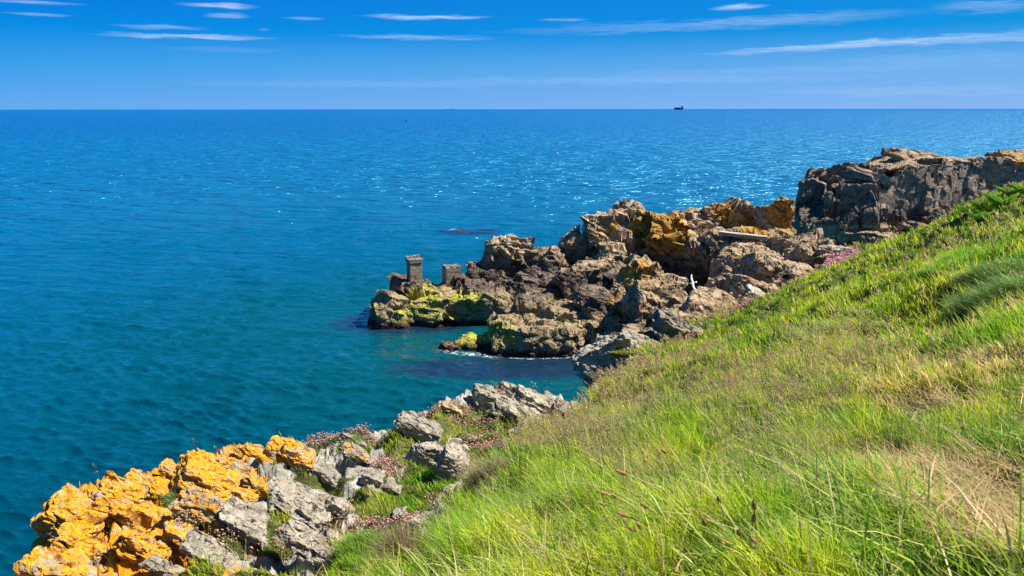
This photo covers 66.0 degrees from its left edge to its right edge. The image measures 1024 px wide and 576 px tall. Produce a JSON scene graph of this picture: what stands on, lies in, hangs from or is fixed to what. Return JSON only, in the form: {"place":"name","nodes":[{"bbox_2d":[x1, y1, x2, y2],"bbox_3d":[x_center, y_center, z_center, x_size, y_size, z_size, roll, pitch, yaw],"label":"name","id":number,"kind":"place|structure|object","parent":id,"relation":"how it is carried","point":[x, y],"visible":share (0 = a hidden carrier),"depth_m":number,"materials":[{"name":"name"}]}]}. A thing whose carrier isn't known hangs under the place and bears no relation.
{"place":"outdoors","nodes":[
{"label":"outdoors","id":0,"kind":"place"},
{"bbox_2d":[0,109,1023,575],"bbox_3d":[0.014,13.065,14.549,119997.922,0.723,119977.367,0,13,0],"label":"sea","id":1,"kind":"structure","parent":0,"point":[174,283],"depth_m":104.56,"materials":[{"name":"liquid"}]},
{"bbox_2d":[431,332,489,351],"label":"skerry","id":2,"kind":"structure","parent":1,"relation":"in","point":[469,341],"depth_m":53.73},
{"bbox_2d":[367,224,618,328],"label":"rocky point","id":3,"kind":"structure","parent":1,"relation":"in","point":[510,273],"depth_m":60.25,"materials":[{"name":"stone"}]},
{"bbox_2d":[405,254,422,287],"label":"stone pillar","id":4,"kind":"structure","parent":3,"relation":"on","point":[414,268],"depth_m":61.28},
{"bbox_2d":[442,264,461,284],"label":"stone pillar","id":5,"kind":"structure","parent":3,"relation":"on","point":[449,272],"depth_m":62.41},
{"bbox_2d":[791,147,1023,246],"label":"sea cliff","id":6,"kind":"structure","parent":1,"relation":"in","point":[891,191],"depth_m":95.46,"materials":[{"name":"stone"}]},
{"bbox_2d":[0,0,1023,109],"label":"sky","id":7,"kind":"structure","parent":0,"point":[55,54],"materials":[{"name":"blue"}]},
{"bbox_2d":[29,191,1023,575],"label":"ground","id":8,"kind":"structure","parent":0,"point":[347,487],"depth_m":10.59,"materials":[{"name":"plant"}]},
{"bbox_2d":[13,541,117,575],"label":"rock","id":9,"kind":"object","parent":8,"relation":"on","point":[56,559],"visible":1,"depth_m":7.98,"materials":[{"name":"stone"}]},
{"bbox_2d":[30,483,109,543],"bbox_3d":[-4.934,2.640,8.816,0.816,0.789,0.586,0,13,0],"label":"rock","id":10,"kind":"object","parent":8,"relation":"on","point":[69,503],"visible":0.74,"depth_m":8.70,"materials":[{"name":"stone"}]},
{"bbox_2d":[54,522,111,563],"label":"rock","id":11,"kind":"object","parent":8,"relation":"on","point":[70,535],"visible":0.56,"depth_m":8.39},
{"bbox_2d":[96,470,149,499],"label":"rock","id":12,"kind":"object","parent":8,"relation":"on","point":[133,488],"visible":0.53,"depth_m":9.92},
{"bbox_2d":[88,487,171,533],"bbox_3d":[-4.376,2.639,9.090,0.958,0.723,0.454,0,13,0],"label":"rock","id":13,"kind":"object","parent":8,"relation":"on","point":[146,516],"visible":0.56,"depth_m":8.96,"materials":[{"name":"stone"}]},
{"bbox_2d":[124,468,153,490],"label":"rock","id":14,"kind":"object","parent":8,"relation":"on","point":[138,475],"visible":0.62,"depth_m":10.22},
{"bbox_2d":[112,526,171,570],"bbox_3d":[-3.939,2.755,8.340,0.616,0.505,0.345,1,13,4],"label":"rock","id":15,"kind":"object","parent":8,"relation":"on","point":[135,547],"visible":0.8,"depth_m":8.26,"materials":[{"name":"stone"}]},
{"bbox_2d":[150,476,171,496],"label":"rock","id":16,"kind":"object","parent":8,"relation":"on","point":[160,486],"visible":0.48,"depth_m":9.68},
{"bbox_2d":[138,554,185,575],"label":"rock","id":17,"kind":"object","parent":8,"relation":"on","point":[156,565],"visible":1,"depth_m":7.84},
{"bbox_2d":[158,458,176,480],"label":"rock","id":18,"kind":"object","parent":8,"relation":"on","point":[166,465],"visible":0.66,"depth_m":10.38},
{"bbox_2d":[160,487,188,518],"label":"grass tuft","id":19,"kind":"object","parent":8,"relation":"on","point":[169,497],"visible":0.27,"depth_m":9.50,"materials":[{"name":"green plant"}]},
{"bbox_2d":[162,520,196,548],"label":"rock","id":20,"kind":"object","parent":8,"relation":"on","point":[173,535],"visible":0.67,"depth_m":8.57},
{"bbox_2d":[171,509,204,529],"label":"thrift clump","id":21,"kind":"object","parent":8,"relation":"on","point":[178,520],"visible":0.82,"depth_m":8.74,"materials":[{"name":"pink plant"}]},
{"bbox_2d":[168,486,226,527],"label":"rock","id":22,"kind":"object","parent":8,"relation":"on","point":[207,506],"visible":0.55,"depth_m":8.92,"materials":[{"name":"stone"}]},
{"bbox_2d":[175,540,226,565],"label":"thrift clump","id":23,"kind":"object","parent":8,"relation":"on","point":[201,557],"visible":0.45,"depth_m":8.38,"materials":[{"name":"pink plant"}]},
{"bbox_2d":[170,450,241,500],"bbox_3d":[-3.845,2.400,9.851,0.828,0.604,0.672,0,13,0],"label":"rock","id":24,"kind":"object","parent":8,"relation":"on","point":[201,472],"visible":0.81,"depth_m":9.78,"materials":[{"name":"stone"}]},
{"bbox_2d":[197,448,217,460],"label":"rock","id":25,"kind":"object","parent":8,"relation":"on","point":[212,456],"visible":0.17,"depth_m":11.16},
{"bbox_2d":[179,527,238,568],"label":"rock","id":26,"kind":"object","parent":8,"relation":"on","point":[195,541],"visible":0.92,"depth_m":8.30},
{"bbox_2d":[208,519,240,553],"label":"thrift clump","id":27,"kind":"object","parent":8,"relation":"on","point":[219,532],"visible":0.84,"depth_m":8.66,"materials":[{"name":"pink plant"}]},
{"bbox_2d":[215,455,238,467],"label":"rock","id":28,"kind":"object","parent":8,"relation":"on","point":[227,461],"visible":0.5,"depth_m":10.79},
{"bbox_2d":[219,497,270,548],"bbox_3d":[-2.991,2.623,8.881,0.528,0.433,0.518,0,13,0],"label":"rock","id":29,"kind":"object","parent":8,"relation":"on","point":[248,521],"visible":1,"depth_m":8.80,"materials":[{"name":"stone"}]},
{"bbox_2d":[231,487,258,502],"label":"rock","id":30,"kind":"object","parent":8,"relation":"on","point":[246,494],"visible":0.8,"depth_m":9.88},
{"bbox_2d":[231,462,270,500],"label":"rock","id":31,"kind":"object","parent":8,"relation":"on","point":[249,474],"visible":0.43,"depth_m":10.40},
{"bbox_2d":[233,442,274,464],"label":"rock","id":32,"kind":"object","parent":8,"relation":"on","point":[247,449],"visible":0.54,"depth_m":12.05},
{"bbox_2d":[250,522,325,562],"bbox_3d":[-2.484,2.828,8.784,0.849,0.293,0.456,0,13,0],"label":"thrift clump","id":33,"kind":"object","parent":8,"relation":"on","point":[279,552],"visible":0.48,"depth_m":8.70,"materials":[{"name":"pink plant"}]},
{"bbox_2d":[262,435,316,472],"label":"rock","id":34,"kind":"object","parent":8,"relation":"on","point":[292,453],"visible":0.97,"depth_m":10.80,"materials":[{"name":"stone"}]},
{"bbox_2d":[267,476,332,532],"bbox_3d":[-2.512,2.561,9.439,0.788,0.573,0.725,0,13,0],"label":"rock","id":35,"kind":"object","parent":8,"relation":"on","point":[300,502],"visible":0.85,"depth_m":9.34,"materials":[{"name":"stone"}]},
{"bbox_2d":[272,518,336,564],"bbox_3d":[-2.169,2.718,8.485,0.744,0.406,0.392,0,13,0],"label":"rock","id":36,"kind":"object","parent":8,"relation":"on","point":[294,536],"visible":0.84,"depth_m":8.42,"materials":[{"name":"stone"}]},
{"bbox_2d":[295,550,334,570],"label":"rock","id":37,"kind":"object","parent":8,"relation":"on","point":[306,559],"visible":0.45,"depth_m":8.35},
{"bbox_2d":[288,429,343,450],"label":"thrift clump","id":38,"kind":"object","parent":8,"relation":"on","point":[328,438],"visible":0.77,"depth_m":12.66,"materials":[{"name":"pink plant"}]},
{"bbox_2d":[312,460,340,486],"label":"rock","id":39,"kind":"object","parent":8,"relation":"on","point":[327,473],"visible":0.96,"depth_m":10.55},
{"bbox_2d":[325,497,354,528],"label":"thrift clump","id":40,"kind":"object","parent":8,"relation":"on","point":[338,518],"visible":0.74,"depth_m":9.37,"materials":[{"name":"pink plant"}]},
{"bbox_2d":[326,494,354,516],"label":"rock","id":41,"kind":"object","parent":8,"relation":"on","point":[337,504],"visible":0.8,"depth_m":9.42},
{"bbox_2d":[339,432,366,448],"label":"rock","id":42,"kind":"object","parent":8,"relation":"on","point":[344,436],"visible":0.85,"depth_m":12.03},
{"bbox_2d":[342,434,372,452],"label":"grass tuft","id":43,"kind":"object","parent":8,"relation":"on","point":[357,437],"visible":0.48,"depth_m":12.07,"materials":[{"name":"green plant"}]},
{"bbox_2d":[325,523,393,564],"bbox_3d":[-1.522,2.762,8.301,0.924,0.442,0.880,0,13,0],"label":"grass tuft","id":44,"kind":"object","parent":8,"relation":"on","point":[347,540],"visible":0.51,"depth_m":8.28,"materials":[{"name":"green plant"}]},
{"bbox_2d":[342,442,380,467],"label":"rock","id":45,"kind":"object","parent":8,"relation":"on","point":[352,451],"visible":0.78,"depth_m":11.23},
{"bbox_2d":[331,422,398,448],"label":"thrift clump","id":46,"kind":"object","parent":8,"relation":"on","point":[362,431],"visible":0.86,"depth_m":12.52,"materials":[{"name":"pink plant"}]},
{"bbox_2d":[359,467,384,488],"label":"rock","id":47,"kind":"object","parent":8,"relation":"on","point":[372,476],"visible":0.95,"depth_m":10.34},
{"bbox_2d":[344,514,408,535],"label":"thrift clump","id":48,"kind":"object","parent":8,"relation":"on","point":[369,523],"visible":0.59,"depth_m":8.97,"materials":[{"name":"pink plant"}]},
{"bbox_2d":[360,454,406,480],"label":"thrift clump","id":49,"kind":"object","parent":8,"relation":"on","point":[388,464],"visible":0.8,"depth_m":11.09,"materials":[{"name":"pink plant"}]},
{"bbox_2d":[381,476,402,494],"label":"rock","id":50,"kind":"object","parent":8,"relation":"on","point":[390,485],"visible":0.96,"depth_m":10.41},
{"bbox_2d":[355,514,444,573],"bbox_3d":[-0.670,1.724,5.157,0.749,0.574,0.747,-12,17,-42],"label":"dead tuft","id":51,"kind":"object","parent":8,"relation":"on","point":[402,538],"visible":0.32,"depth_m":5.11,"materials":[{"name":"beige plant"}]},
{"bbox_2d":[392,506,407,523],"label":"rock","id":52,"kind":"object","parent":8,"relation":"on","point":[402,511],"visible":0.69,"depth_m":9.55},
{"bbox_2d":[401,511,419,535],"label":"thrift clump","id":53,"kind":"object","parent":8,"relation":"on","point":[412,516],"visible":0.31,"depth_m":8.73,"materials":[{"name":"pink plant"}]},
{"bbox_2d":[393,410,443,442],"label":"rock","id":54,"kind":"object","parent":8,"relation":"on","point":[413,424],"visible":0.93,"depth_m":12.38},
{"bbox_2d":[403,441,442,470],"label":"rock","id":55,"kind":"object","parent":8,"relation":"on","point":[426,454],"visible":0.74,"depth_m":11.43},
{"bbox_2d":[410,512,436,533],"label":"rock","id":56,"kind":"object","parent":8,"relation":"on","point":[414,520],"visible":0.27,"depth_m":8.37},
{"bbox_2d":[418,405,437,418],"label":"thrift clump","id":57,"kind":"object","parent":8,"relation":"on","point":[431,412],"visible":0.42,"depth_m":14.03,"materials":[{"name":"pink plant"}]},
{"bbox_2d":[420,488,462,512],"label":"thrift clump","id":58,"kind":"object","parent":8,"relation":"on","point":[447,496],"visible":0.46,"depth_m":9.68,"materials":[{"name":"pink plant"}]},
{"bbox_2d":[437,400,462,417],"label":"rock","id":59,"kind":"object","parent":8,"relation":"on","point":[448,408],"visible":0.88,"depth_m":14.17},
{"bbox_2d":[432,437,469,486],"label":"rock","id":60,"kind":"object","parent":8,"relation":"on","point":[446,464],"visible":0.66,"depth_m":10.60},
{"bbox_2d":[445,399,479,420],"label":"thrift clump","id":61,"kind":"object","parent":8,"relation":"on","point":[455,404],"visible":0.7,"depth_m":14.28,"materials":[{"name":"pink plant"}]},
{"bbox_2d":[429,407,506,432],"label":"thrift clump","id":62,"kind":"object","parent":8,"relation":"on","point":[472,420],"visible":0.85,"depth_m":13.80,"materials":[{"name":"pink plant"}]},
{"bbox_2d":[445,429,512,450],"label":"thrift clump","id":63,"kind":"object","parent":8,"relation":"on","point":[468,439],"visible":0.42,"depth_m":12.65,"materials":[{"name":"pink plant"}]},
{"bbox_2d":[451,451,520,503],"bbox_3d":[-0.211,2.078,8.290,1.012,0.734,0.984,0,13,0],"label":"fescue tuft","id":64,"kind":"object","parent":8,"relation":"on","point":[471,479],"visible":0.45,"depth_m":8.30,"materials":[{"name":"green plant"}]},
{"bbox_2d":[471,383,500,412],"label":"rock","id":65,"kind":"object","parent":8,"relation":"on","point":[485,396],"visible":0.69,"depth_m":15.04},
{"bbox_2d":[474,439,518,458],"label":"thrift clump","id":66,"kind":"object","parent":8,"relation":"on","point":[491,446],"visible":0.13,"depth_m":12.16,"materials":[{"name":"pink plant"}]},
{"bbox_2d":[493,385,511,397],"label":"thrift clump","id":67,"kind":"object","parent":8,"relation":"on","point":[499,391],"visible":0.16,"depth_m":15.82,"materials":[{"name":"pink plant"}]},
{"bbox_2d":[497,381,512,395],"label":"rock","id":68,"kind":"object","parent":8,"relation":"on","point":[506,384],"visible":0.56,"depth_m":16.54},
{"bbox_2d":[455,474,563,538],"bbox_3d":[0.078,1.509,4.978,1.007,0.645,0.928,0,13,0],"label":"grass tussock","id":69,"kind":"object","parent":8,"relation":"on","point":[521,503],"depth_m":4.98,"materials":[{"name":"green plant"}]},
{"bbox_2d":[492,395,545,421],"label":"rock","id":70,"kind":"object","parent":8,"relation":"on","point":[504,405],"visible":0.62,"depth_m":14.11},
{"bbox_2d":[509,384,563,419],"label":"rock","id":71,"kind":"object","parent":8,"relation":"on","point":[528,397],"visible":0.58,"depth_m":15.28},
{"bbox_2d":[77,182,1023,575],"bbox_3d":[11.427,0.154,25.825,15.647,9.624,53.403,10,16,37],"label":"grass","id":72,"kind":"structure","parent":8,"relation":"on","point":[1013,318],"depth_m":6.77,"materials":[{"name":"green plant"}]},
{"bbox_2d":[553,397,579,415],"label":"rock","id":73,"kind":"object","parent":8,"relation":"on","point":[558,401],"visible":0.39,"depth_m":15.19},
{"bbox_2d":[487,253,688,357],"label":"cliff foot crag","id":74,"kind":"structure","parent":8,"relation":"on","point":[637,292],"depth_m":52.41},
{"bbox_2d":[572,334,633,389],"bbox_3d":[3.123,2.475,25.512,2.348,2.366,1.342,0,13,0],"label":"rock","id":75,"kind":"object","parent":8,"relation":"on","point":[586,359],"visible":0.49,"depth_m":24.96,"materials":[{"name":"stone"}]},
{"bbox_2d":[611,493,643,516],"bbox_3d":[0.556,1.014,3.448,0.346,0.359,0.026,-9,16,-34],"label":"ribwort plantain","id":76,"kind":"object","parent":8,"relation":"on","point":[613,495],"visible":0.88,"depth_m":3.35,"materials":[{"name":"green plant"}]},
{"bbox_2d":[619,340,640,367],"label":"rock","id":77,"kind":"object","parent":8,"relation":"on","point":[623,358],"visible":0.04,"depth_m":24.79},
{"bbox_2d":[597,341,648,355],"bbox_3d":[3.536,1.839,25.288,1.796,0.293,1.650,0,13,0],"label":"turf cap","id":78,"kind":"object","parent":77,"relation":"on","point":[619,352],"visible":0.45,"depth_m":24.78,"materials":[{"name":"green plant"}]},
{"bbox_2d":[618,327,660,346],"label":"rock","id":79,"kind":"object","parent":8,"relation":"on","point":[626,331],"visible":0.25,"depth_m":27.46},
{"bbox_2d":[617,511,663,538],"bbox_3d":[0.508,0.899,2.834,0.346,0.321,0.026,-8,15,-31],"label":"ribwort plantain","id":80,"kind":"object","parent":8,"relation":"on","point":[620,513],"visible":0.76,"depth_m":2.74,"materials":[{"name":"brown plant"}]},
{"bbox_2d":[615,469,685,511],"bbox_3d":[0.592,0.849,3.128,0.439,0.374,0.025,-6,14,-25],"label":"ribwort plantain","id":81,"kind":"object","parent":8,"relation":"on","point":[620,472],"visible":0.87,"depth_m":3.04,"materials":[{"name":"green plant"}]},
{"bbox_2d":[640,502,678,535],"bbox_3d":[0.562,0.879,2.842,0.297,0.331,0.026,-9,16,-34],"label":"ribwort plantain","id":82,"kind":"object","parent":8,"relation":"on","point":[643,504],"visible":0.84,"depth_m":2.76,"materials":[{"name":"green plant"}]},
{"bbox_2d":[317,293,1023,575],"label":"straw","id":83,"kind":"object","parent":8,"relation":"on","point":[993,504],"visible":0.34,"depth_m":3.21,"materials":[{"name":"plant"}]},
{"bbox_2d":[650,306,702,339],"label":"rock","id":84,"kind":"object","parent":8,"relation":"on","point":[668,323],"visible":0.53,"depth_m":29.08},
{"bbox_2d":[673,329,712,340],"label":"thrift clump","id":85,"kind":"object","parent":84,"relation":"on","point":[694,334],"visible":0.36,"depth_m":28.70,"materials":[{"name":"pink plant"}]},
{"bbox_2d":[660,448,696,487],"bbox_3d":[0.776,0.859,3.510,0.343,0.410,0.026,-9,16,-35],"label":"ribwort plantain","id":86,"kind":"object","parent":8,"relation":"on","point":[663,450],"visible":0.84,"depth_m":3.43,"materials":[{"name":"green plant"}]},
{"bbox_2d":[552,196,836,299],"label":"coastal crag","id":87,"kind":"structure","parent":8,"relation":"on","point":[687,243],"depth_m":62.36,"materials":[{"name":"stone"}]},
{"bbox_2d":[719,230,767,240],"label":"stone slab","id":88,"kind":"structure","parent":87,"relation":"on","point":[743,235],"depth_m":57.37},
{"bbox_2d":[701,520,710,543],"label":"ribwort plantain","id":89,"kind":"object","parent":8,"relation":"on","point":[704,523],"visible":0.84,"depth_m":2.56,"materials":[{"name":"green plant"}]},
{"bbox_2d":[689,310,735,324],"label":"thrift clump","id":90,"kind":"object","parent":8,"relation":"on","point":[723,316],"visible":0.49,"depth_m":31.37,"materials":[{"name":"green plant"}]},
{"bbox_2d":[717,496,728,536],"bbox_3d":[0.718,0.822,2.650,0.026,0.345,0.195,9,16,35],"label":"ribwort plantain","id":91,"kind":"object","parent":8,"relation":"on","point":[719,499],"visible":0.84,"depth_m":2.58,"materials":[{"name":"brown plant"}]},
{"bbox_2d":[736,529,745,555],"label":"ribwort plantain","id":92,"kind":"object","parent":8,"relation":"on","point":[738,532],"visible":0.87,"depth_m":2.34,"materials":[{"name":"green plant"}]},
{"bbox_2d":[661,242,832,338],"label":"boulder slope","id":93,"kind":"structure","parent":8,"relation":"on","point":[735,268],"depth_m":49.09,"materials":[{"name":"stone"}]},
{"bbox_2d":[816,244,853,253],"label":"stone slab","id":94,"kind":"structure","parent":93,"relation":"on","point":[828,249],"depth_m":49.28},
{"bbox_2d":[722,291,773,313],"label":"thrift clump","id":95,"kind":"object","parent":8,"relation":"on","point":[742,305],"visible":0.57,"depth_m":32.35,"materials":[{"name":"pink plant"}]},
{"bbox_2d":[748,513,757,557],"bbox_3d":[0.729,0.789,2.417,0.026,0.304,0.169,3,13,12],"label":"ribwort plantain","id":96,"kind":"object","parent":8,"relation":"on","point":[753,518],"visible":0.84,"depth_m":2.34,"materials":[{"name":"brown plant"}]},
{"bbox_2d":[749,500,757,548],"bbox_3d":[0.750,0.766,2.429,0.026,0.329,0.175,7,14,28],"label":"ribwort plantain","id":97,"kind":"object","parent":8,"relation":"on","point":[754,505],"visible":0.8,"depth_m":2.35,"materials":[{"name":"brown plant"}]},
{"bbox_2d":[745,284,763,296],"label":"stone slab","id":98,"kind":"structure","parent":8,"relation":"on","point":[751,289],"depth_m":44.04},
{"bbox_2d":[742,369,796,392],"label":"grass tussock","id":99,"kind":"object","parent":8,"relation":"on","point":[785,380],"depth_m":11.20,"materials":[{"name":"green plant"}]},
{"bbox_2d":[665,497,922,575],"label":"grass tussock","id":100,"kind":"object","parent":8,"relation":"on","point":[718,544],"depth_m":2.52,"materials":[{"name":"green plant"}]},
{"bbox_2d":[767,312,894,351],"bbox_3d":[6.572,1.063,16.043,2.771,1.289,2.585,0,13,0],"label":"grass tussock","id":101,"kind":"object","parent":8,"relation":"on","point":[827,325],"depth_m":16.12,"materials":[{"name":"green plant"}]},
{"bbox_2d":[820,251,863,268],"bbox_3d":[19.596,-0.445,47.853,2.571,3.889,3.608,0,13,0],"label":"thrift clump","id":102,"kind":"object","parent":8,"relation":"on","point":[826,262],"visible":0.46,"depth_m":47.66,"materials":[{"name":"pink plant"}]},
{"bbox_2d":[832,248,861,256],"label":"thrift clump","id":103,"kind":"object","parent":8,"relation":"on","point":[852,250],"visible":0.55,"depth_m":47.98,"materials":[{"name":"pink plant"}]},
{"bbox_2d":[745,443,1016,534],"bbox_3d":[1.359,0.783,2.979,1.015,0.392,0.986,11,17,40],"label":"grass tussock","id":104,"kind":"object","parent":8,"relation":"on","point":[895,497],"depth_m":2.94,"materials":[{"name":"green plant"}]},
{"bbox_2d":[910,242,997,281],"bbox_3d":[10.302,-0.583,18.326,2.022,1.135,1.890,0,13,0],"label":"grass tussock","id":105,"kind":"object","parent":8,"relation":"on","point":[940,263],"depth_m":18.23,"materials":[{"name":"green plant"}]},
{"bbox_2d":[954,202,983,215],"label":"bracken fern","id":106,"kind":"object","parent":8,"relation":"on","point":[961,207],"visible":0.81,"depth_m":27.48,"materials":[{"name":"green plant"}]},
{"bbox_2d":[933,267,1023,321],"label":"grass tussock","id":107,"kind":"object","parent":8,"relation":"on","point":[968,301],"depth_m":13.00,"materials":[{"name":"green plant"}]},
{"bbox_2d":[966,209,995,222],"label":"bracken fern","id":108,"kind":"object","parent":8,"relation":"on","point":[977,216],"visible":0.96,"depth_m":26.03,"materials":[{"name":"green plant"}]},
{"bbox_2d":[969,197,994,211],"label":"bracken fern","id":109,"kind":"object","parent":8,"relation":"on","point":[984,202],"visible":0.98,"depth_m":27.34,"materials":[{"name":"green plant"}]},
{"bbox_2d":[943,255,1023,292],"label":"grass tussock","id":110,"kind":"object","parent":8,"relation":"on","point":[975,273],"depth_m":15.07,"materials":[{"name":"green plant"}]},
{"bbox_2d":[980,191,1010,203],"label":"bracken fern","id":111,"kind":"object","parent":8,"relation":"on","point":[987,195],"visible":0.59,"depth_m":27.64,"materials":[{"name":"green plant"}]},
{"bbox_2d":[989,193,1016,206],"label":"bracken fern","id":112,"kind":"object","parent":8,"relation":"on","point":[1001,200],"visible":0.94,"depth_m":26.57,"materials":[{"name":"green plant"}]},
{"bbox_2d":[993,185,1023,197],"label":"bracken fern","id":113,"kind":"object","parent":8,"relation":"on","point":[1002,190],"visible":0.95,"depth_m":27.28,"materials":[{"name":"green plant"}]},
{"bbox_2d":[1009,181,1023,193],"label":"bracken fern","id":114,"kind":"object","parent":8,"relation":"on","point":[1015,187],"visible":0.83,"depth_m":27.29,"materials":[{"name":"green plant"}]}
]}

